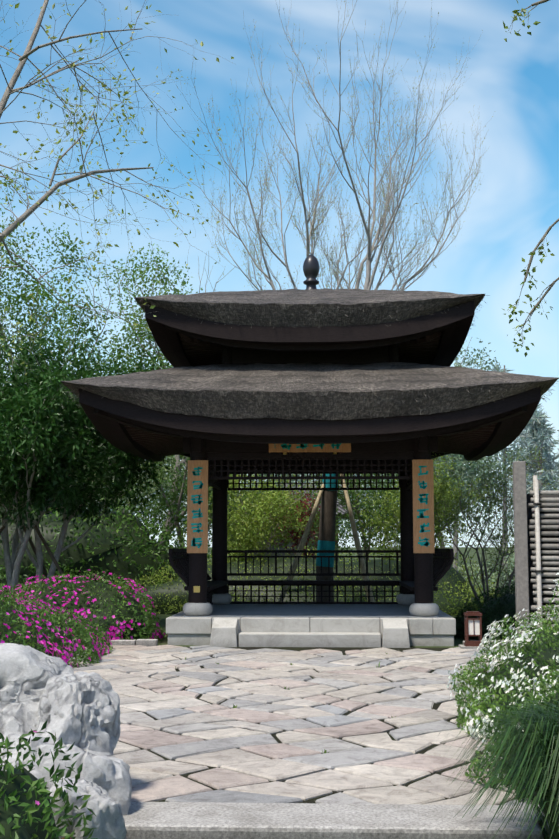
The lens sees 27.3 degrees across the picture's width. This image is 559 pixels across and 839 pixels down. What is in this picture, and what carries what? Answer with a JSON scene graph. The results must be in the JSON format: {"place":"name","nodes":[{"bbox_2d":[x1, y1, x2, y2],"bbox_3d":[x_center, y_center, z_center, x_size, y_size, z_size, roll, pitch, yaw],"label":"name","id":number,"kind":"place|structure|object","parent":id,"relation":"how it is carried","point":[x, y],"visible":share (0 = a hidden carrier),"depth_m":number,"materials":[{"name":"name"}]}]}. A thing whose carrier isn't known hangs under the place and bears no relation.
{"place":"outdoors","nodes":[
{"label":"outdoors","id":0,"kind":"place"},
{"bbox_2d":[0,0,226,369],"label":"overhang branch limbs","id":1,"kind":"object","parent":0,"point":[27,213],"visible":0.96,"depth_m":4.01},
{"bbox_2d":[0,3,233,373],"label":"overhang branch buds","id":2,"kind":"object","parent":1,"relation":"attached to","point":[83,142],"visible":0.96,"depth_m":4.00,"materials":[{"name":"green plant"}]},
{"bbox_2d":[0,0,558,546],"label":"sky","id":3,"kind":"structure","parent":0,"point":[516,80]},
{"bbox_2d":[228,484,355,518],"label":"tree","id":4,"kind":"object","parent":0,"point":[340,509],"depth_m":42.03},
{"bbox_2d":[68,645,543,825],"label":"paving","id":5,"kind":"structure","parent":0,"point":[355,775],"depth_m":9.68,"materials":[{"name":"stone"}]},
{"bbox_2d":[175,652,395,753],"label":"joint weeds","id":6,"kind":"object","parent":5,"relation":"on","point":[234,706],"depth_m":12.18,"materials":[{"name":"green plant"}]},
{"bbox_2d":[85,639,515,647],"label":"kerb stones","id":7,"kind":"object","parent":5,"relation":"on","point":[148,642],"visible":0.19,"depth_m":17.48,"materials":[{"name":"stone"}]},
{"bbox_2d":[459,645,486,648],"bbox_3d":[2.897,3.406,17.192,0.400,0.050,0.400,0,-6,3],"label":"lantern base","id":8,"kind":"object","parent":5,"relation":"on","point":[462,647],"visible":0.29,"depth_m":17.00,"materials":[{"name":"stone"}]},
{"bbox_2d":[463,611,482,646],"bbox_3d":[2.897,3.130,17.223,0.260,0.505,0.260,0,-6,3],"label":"garden lantern","id":9,"kind":"object","parent":8,"relation":"on","point":[471,643],"visible":0.88,"depth_m":17.12,"materials":[{"name":"brown wood"}]},
{"bbox_2d":[468,620,479,634],"bbox_3d":[2.897,3.103,17.226,0.176,0.260,0.176,0,-6,3],"label":"lantern light","id":10,"kind":"object","parent":9,"relation":"attached to","point":[475,631],"visible":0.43,"depth_m":17.14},
{"bbox_2d":[446,573,558,741],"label":"spirea shrub","id":11,"kind":"object","parent":5,"relation":"on","point":[470,698],"depth_m":9.67,"materials":[{"name":"plant"}]},
{"bbox_2d":[464,663,558,790],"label":"spirea shrub","id":12,"kind":"object","parent":5,"relation":"on","point":[541,684],"depth_m":7.48,"materials":[{"name":"green plant"}]},
{"bbox_2d":[507,732,534,802],"bbox_3d":[1.961,2.042,6.992,1.135,0.550,1.111,0,-6,3],"label":"dark shrub","id":13,"kind":"object","parent":5,"relation":"on","point":[521,792],"depth_m":6.84,"materials":[{"name":"green plant"}]},
{"bbox_2d":[513,461,529,636],"bbox_3d":[2.716,1.710,12.906,0.130,2.480,0.140,0,-6,3],"label":"timber fence post","id":14,"kind":"object","parent":5,"relation":"on","point":[520,538],"visible":0.58,"depth_m":12.88,"materials":[{"name":"grey wood"}]},
{"bbox_2d":[499,617,558,667],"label":"spirea shrub","id":15,"kind":"object","parent":5,"relation":"on","point":[532,625],"depth_m":12.29,"materials":[{"name":"plant"}]},
{"bbox_2d":[144,547,550,838],"bbox_3d":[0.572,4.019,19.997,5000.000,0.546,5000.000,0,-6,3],"label":"ground","id":16,"kind":"structure","parent":0,"point":[458,640],"depth_m":110.95,"materials":[{"name":"soil"}]},
{"bbox_2d":[0,525,66,582],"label":"tree stakes","id":17,"kind":"object","parent":16,"relation":"on","point":[2,528],"visible":0.4,"depth_m":21.05,"materials":[{"name":"brown wood"}]},
{"bbox_2d":[0,719,97,838],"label":"shrub","id":18,"kind":"object","parent":16,"relation":"on","point":[40,784],"depth_m":5.42,"materials":[{"name":"green plant"}]},
{"bbox_2d":[0,583,112,667],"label":"azalea hedge","id":19,"kind":"object","parent":16,"relation":"on","point":[87,637],"depth_m":14.99,"materials":[{"name":"plant"}]},
{"bbox_2d":[0,168,119,509],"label":"tall tree","id":20,"kind":"object","parent":16,"relation":"on","point":[56,328],"depth_m":29.75,"materials":[{"name":"green plant"}]},
{"bbox_2d":[0,643,131,838],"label":"rock","id":21,"kind":"object","parent":16,"relation":"on","point":[80,709],"visible":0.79,"depth_m":6.78,"materials":[{"name":"white stone"}]},
{"bbox_2d":[0,567,167,645],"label":"azalea hedge","id":22,"kind":"object","parent":16,"relation":"on","point":[106,610],"depth_m":18.29,"materials":[{"name":"green plant"}]},
{"bbox_2d":[0,305,173,596],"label":"evergreen tree","id":23,"kind":"object","parent":16,"relation":"on","point":[83,449],"depth_m":20.71,"materials":[{"name":"green plant"}]},
{"bbox_2d":[0,483,230,598],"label":"shrubs","id":24,"kind":"object","parent":16,"relation":"on","point":[86,555],"depth_m":27.65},
{"bbox_2d":[83,361,173,510],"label":"tree","id":25,"kind":"object","parent":16,"relation":"on","point":[138,472],"depth_m":51.22,"materials":[{"name":"green plant"}]},
{"bbox_2d":[74,442,187,520],"bbox_3d":[-5.519,2.230,39.531,6.179,7.322,5.807,0,-6,3],"label":"tree","id":26,"kind":"object","parent":16,"relation":"on","point":[162,483],"depth_m":39.10,"materials":[{"name":"green plant"}]},
{"bbox_2d":[67,243,202,550],"bbox_3d":[-3.165,-0.035,32.156,5.861,10.226,5.302,0,-6,3],"label":"tall tree","id":27,"kind":"object","parent":16,"relation":"on","point":[120,356],"depth_m":32.51,"materials":[{"name":"green plant"}]},
{"bbox_2d":[99,251,259,489],"bbox_3d":[-2.236,0.045,34.559,5.769,10.592,5.414,0,-6,3],"label":"tall tree","id":28,"kind":"object","parent":16,"relation":"on","point":[177,292],"depth_m":33.13,"materials":[{"name":"brown plant"}]},
{"bbox_2d":[100,455,264,548],"bbox_3d":[-2.444,2.081,30.267,4.413,5.578,4.238,0,-6,3],"label":"green tree","id":29,"kind":"object","parent":16,"relation":"on","point":[172,497],"depth_m":29.81,"materials":[{"name":"green plant"}]},
{"bbox_2d":[154,456,310,546],"bbox_3d":[-1.591,2.530,40.474,6.103,6.937,6.086,0,-6,3],"label":"tree","id":30,"kind":"object","parent":16,"relation":"on","point":[292,480],"depth_m":39.63,"materials":[{"name":"green plant"}]},
{"bbox_2d":[176,474,321,561],"bbox_3d":[-0.431,2.681,27.681,2.976,3.818,3.344,-6,-9,44],"label":"yellow-green shrub","id":31,"kind":"object","parent":16,"relation":"on","point":[258,513],"depth_m":27.06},
{"bbox_2d":[227,515,338,561],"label":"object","id":32,"kind":"structure","parent":16,"relation":"on","point":[289,545],"depth_m":41.10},
{"bbox_2d":[250,490,337,558],"bbox_3d":[0.326,3.436,31.918,2.766,3.238,2.338,0,-6,3],"label":"tree","id":33,"kind":"object","parent":16,"relation":"on","point":[303,516],"depth_m":31.84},
{"bbox_2d":[113,546,500,615],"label":"low shrubs","id":34,"kind":"object","parent":16,"relation":"on","point":[172,588],"depth_m":26.07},
{"bbox_2d":[281,474,340,485],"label":"tree","id":35,"kind":"object","parent":16,"relation":"on","point":[305,479],"depth_m":47.73,"materials":[{"name":"green plant"}]},
{"bbox_2d":[166,610,455,647],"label":"pavilion platform","id":36,"kind":"structure","parent":16,"relation":"on","point":[181,629],"depth_m":17.75,"materials":[{"name":"stone"}]},
{"bbox_2d":[184,604,437,617],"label":"pavilion floor tiles","id":37,"kind":"object","parent":36,"relation":"on","point":[323,610],"visible":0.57,"depth_m":19.73,"materials":[{"name":"grey tile"}]},
{"bbox_2d":[168,436,453,604],"bbox_3d":[0.573,1.793,20.283,4.604,3.065,3.980,0,-6,3],"label":"timber pavilion","id":38,"kind":"object","parent":37,"relation":"on","point":[421,574],"visible":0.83,"depth_m":21.78,"materials":[{"name":"brown wood"}]},
{"bbox_2d":[79,300,540,471],"bbox_3d":[0.572,-0.388,20.484,6.834,2.415,6.834,0,-6,3],"label":"pavilion roof frame","id":39,"kind":"object","parent":38,"relation":"on","point":[475,433],"visible":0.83,"depth_m":18.15,"materials":[{"name":"brown wood"}]},
{"bbox_2d":[194,452,336,591],"bbox_3d":[-0.220,1.636,18.385,2.284,2.230,0.084,0,-6,2],"label":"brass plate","id":40,"kind":"object","parent":39,"relation":"attached to","point":[196,588],"visible":1,"depth_m":18.26,"materials":[{"name":"brown"}]},
{"bbox_2d":[60,362,558,419],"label":"lower roof","id":41,"kind":"structure","parent":39,"relation":"on","point":[328,386],"depth_m":17.10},
{"bbox_2d":[62,380,558,417],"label":"roof straws","id":42,"kind":"object","parent":41,"relation":"attached to","point":[314,397],"visible":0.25,"depth_m":17.00,"materials":[{"name":"grey wicker"}]},
{"bbox_2d":[134,288,484,326],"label":"upper roof","id":43,"kind":"structure","parent":39,"relation":"on","point":[261,307],"depth_m":18.09,"materials":[{"name":"grey wicker"}]},
{"bbox_2d":[303,254,319,289],"bbox_3d":[0.572,-2.620,20.730,0.300,0.725,0.300,0,-6,3],"label":"roof finial","id":44,"kind":"object","parent":43,"relation":"on","point":[311,266],"visible":0.88,"depth_m":20.63,"materials":[{"name":"grey metal"}]},
{"bbox_2d":[136,295,489,342],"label":"roof straws","id":45,"kind":"object","parent":39,"relation":"on","point":[321,313],"visible":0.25,"depth_m":18.04,"materials":[{"name":"grey wicker"}]},
{"bbox_2d":[187,443,434,552],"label":"sign boards","id":46,"kind":"object","parent":38,"relation":"attached to","point":[428,479],"visible":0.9,"depth_m":18.34,"materials":[{"name":"brown wood"}]},
{"bbox_2d":[191,443,429,547],"bbox_3d":[0.483,1.170,18.365,3.802,1.770,0.068,0,-6,3],"label":"calligraphy lettering","id":47,"kind":"object","parent":46,"relation":"attached to","point":[302,446],"visible":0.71,"depth_m":18.34},
{"bbox_2d":[183,593,438,616],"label":"column bases","id":48,"kind":"object","parent":37,"relation":"on","point":[415,609],"depth_m":18.20,"materials":[{"name":"stone"}]},
{"bbox_2d":[77,458,558,540],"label":"treeline leaves","id":49,"kind":"object","parent":16,"relation":"on","point":[183,519],"depth_m":105.95,"materials":[{"name":"green plant"}]},
{"bbox_2d":[171,0,493,601],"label":"tree","id":50,"kind":"object","parent":16,"relation":"on","point":[327,520],"depth_m":24.96,"materials":[{"name":"plant"}]},
{"bbox_2d":[123,802,549,838],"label":"step slab","id":51,"kind":"structure","parent":16,"relation":"on","point":[181,820],"depth_m":6.27,"materials":[{"name":"stone"}]},
{"bbox_2d":[282,472,433,560],"bbox_3d":[2.202,2.660,31.316,4.357,4.652,3.815,0,-6,3],"label":"green tree","id":52,"kind":"object","parent":16,"relation":"on","point":[352,494],"depth_m":30.42,"materials":[{"name":"green plant"}]},
{"bbox_2d":[353,456,492,560],"bbox_3d":[3.585,2.680,28.939,3.505,4.098,3.161,0,-6,3],"label":"green shrub","id":53,"kind":"object","parent":16,"relation":"on","point":[397,515],"depth_m":28.93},
{"bbox_2d":[360,447,529,542],"bbox_3d":[5.258,2.678,37.841,6.123,6.069,5.566,0,-6,3],"label":"tree","id":54,"kind":"object","parent":16,"relation":"on","point":[470,476],"depth_m":37.94,"materials":[{"name":"green plant"}]},
{"bbox_2d":[407,445,558,605],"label":"bare shrub","id":55,"kind":"object","parent":16,"relation":"on","point":[485,571],"depth_m":22.09,"materials":[{"name":"green plant"}]},
{"bbox_2d":[433,338,533,548],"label":"tree","id":56,"kind":"object","parent":16,"relation":"on","point":[473,360],"depth_m":45.52,"materials":[{"name":"green plant"}]},
{"bbox_2d":[454,584,515,639],"bbox_3d":[4.436,3.223,19.499,3.223,0.959,2.518,0,-6,3],"label":"hedge","id":57,"kind":"object","parent":16,"relation":"on","point":[460,628],"depth_m":19.10,"materials":[{"name":"green plant"}]},
{"bbox_2d":[455,535,514,596],"bbox_3d":[14.791,3.526,31.482,20.971,3.188,7.105,0,-6,3],"label":"thicket","id":58,"kind":"object","parent":16,"relation":"on","point":[512,558],"depth_m":31.97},
{"bbox_2d":[439,697,558,838],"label":"grass clump","id":59,"kind":"object","parent":16,"relation":"on","point":[537,768],"visible":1,"depth_m":5.64,"materials":[{"name":"green plant"}]},
{"bbox_2d":[467,362,532,567],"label":"tree","id":60,"kind":"object","parent":16,"relation":"on","point":[506,371],"depth_m":59.66,"materials":[{"name":"green plant"}]},
{"bbox_2d":[501,404,558,523],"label":"tree","id":61,"kind":"object","parent":16,"relation":"on","point":[524,442],"depth_m":63.75,"materials":[{"name":"green plant"}]},
{"bbox_2d":[503,408,558,535],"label":"pine","id":62,"kind":"object","parent":16,"relation":"on","point":[545,434],"depth_m":55.84,"materials":[{"name":"green plant"}]},
{"bbox_2d":[527,475,558,632],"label":"fence","id":63,"kind":"object","parent":16,"relation":"on","point":[543,533],"visible":0.69,"depth_m":12.93,"materials":[{"name":"beige wood"}]},
{"bbox_2d":[552,430,558,487],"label":"tree","id":64,"kind":"object","parent":16,"relation":"on","point":[556,467],"visible":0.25,"depth_m":62.28,"materials":[{"name":"green plant"}]},
{"bbox_2d":[440,457,482,570],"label":"tree","id":65,"kind":"object","parent":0,"point":[454,547],"depth_m":65.41,"materials":[{"name":"green plant"}]},
{"bbox_2d":[503,0,558,356],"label":"overhanging branch","id":66,"kind":"object","parent":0,"point":[533,270],"depth_m":5.88,"materials":[{"name":"green plant"}]}
]}

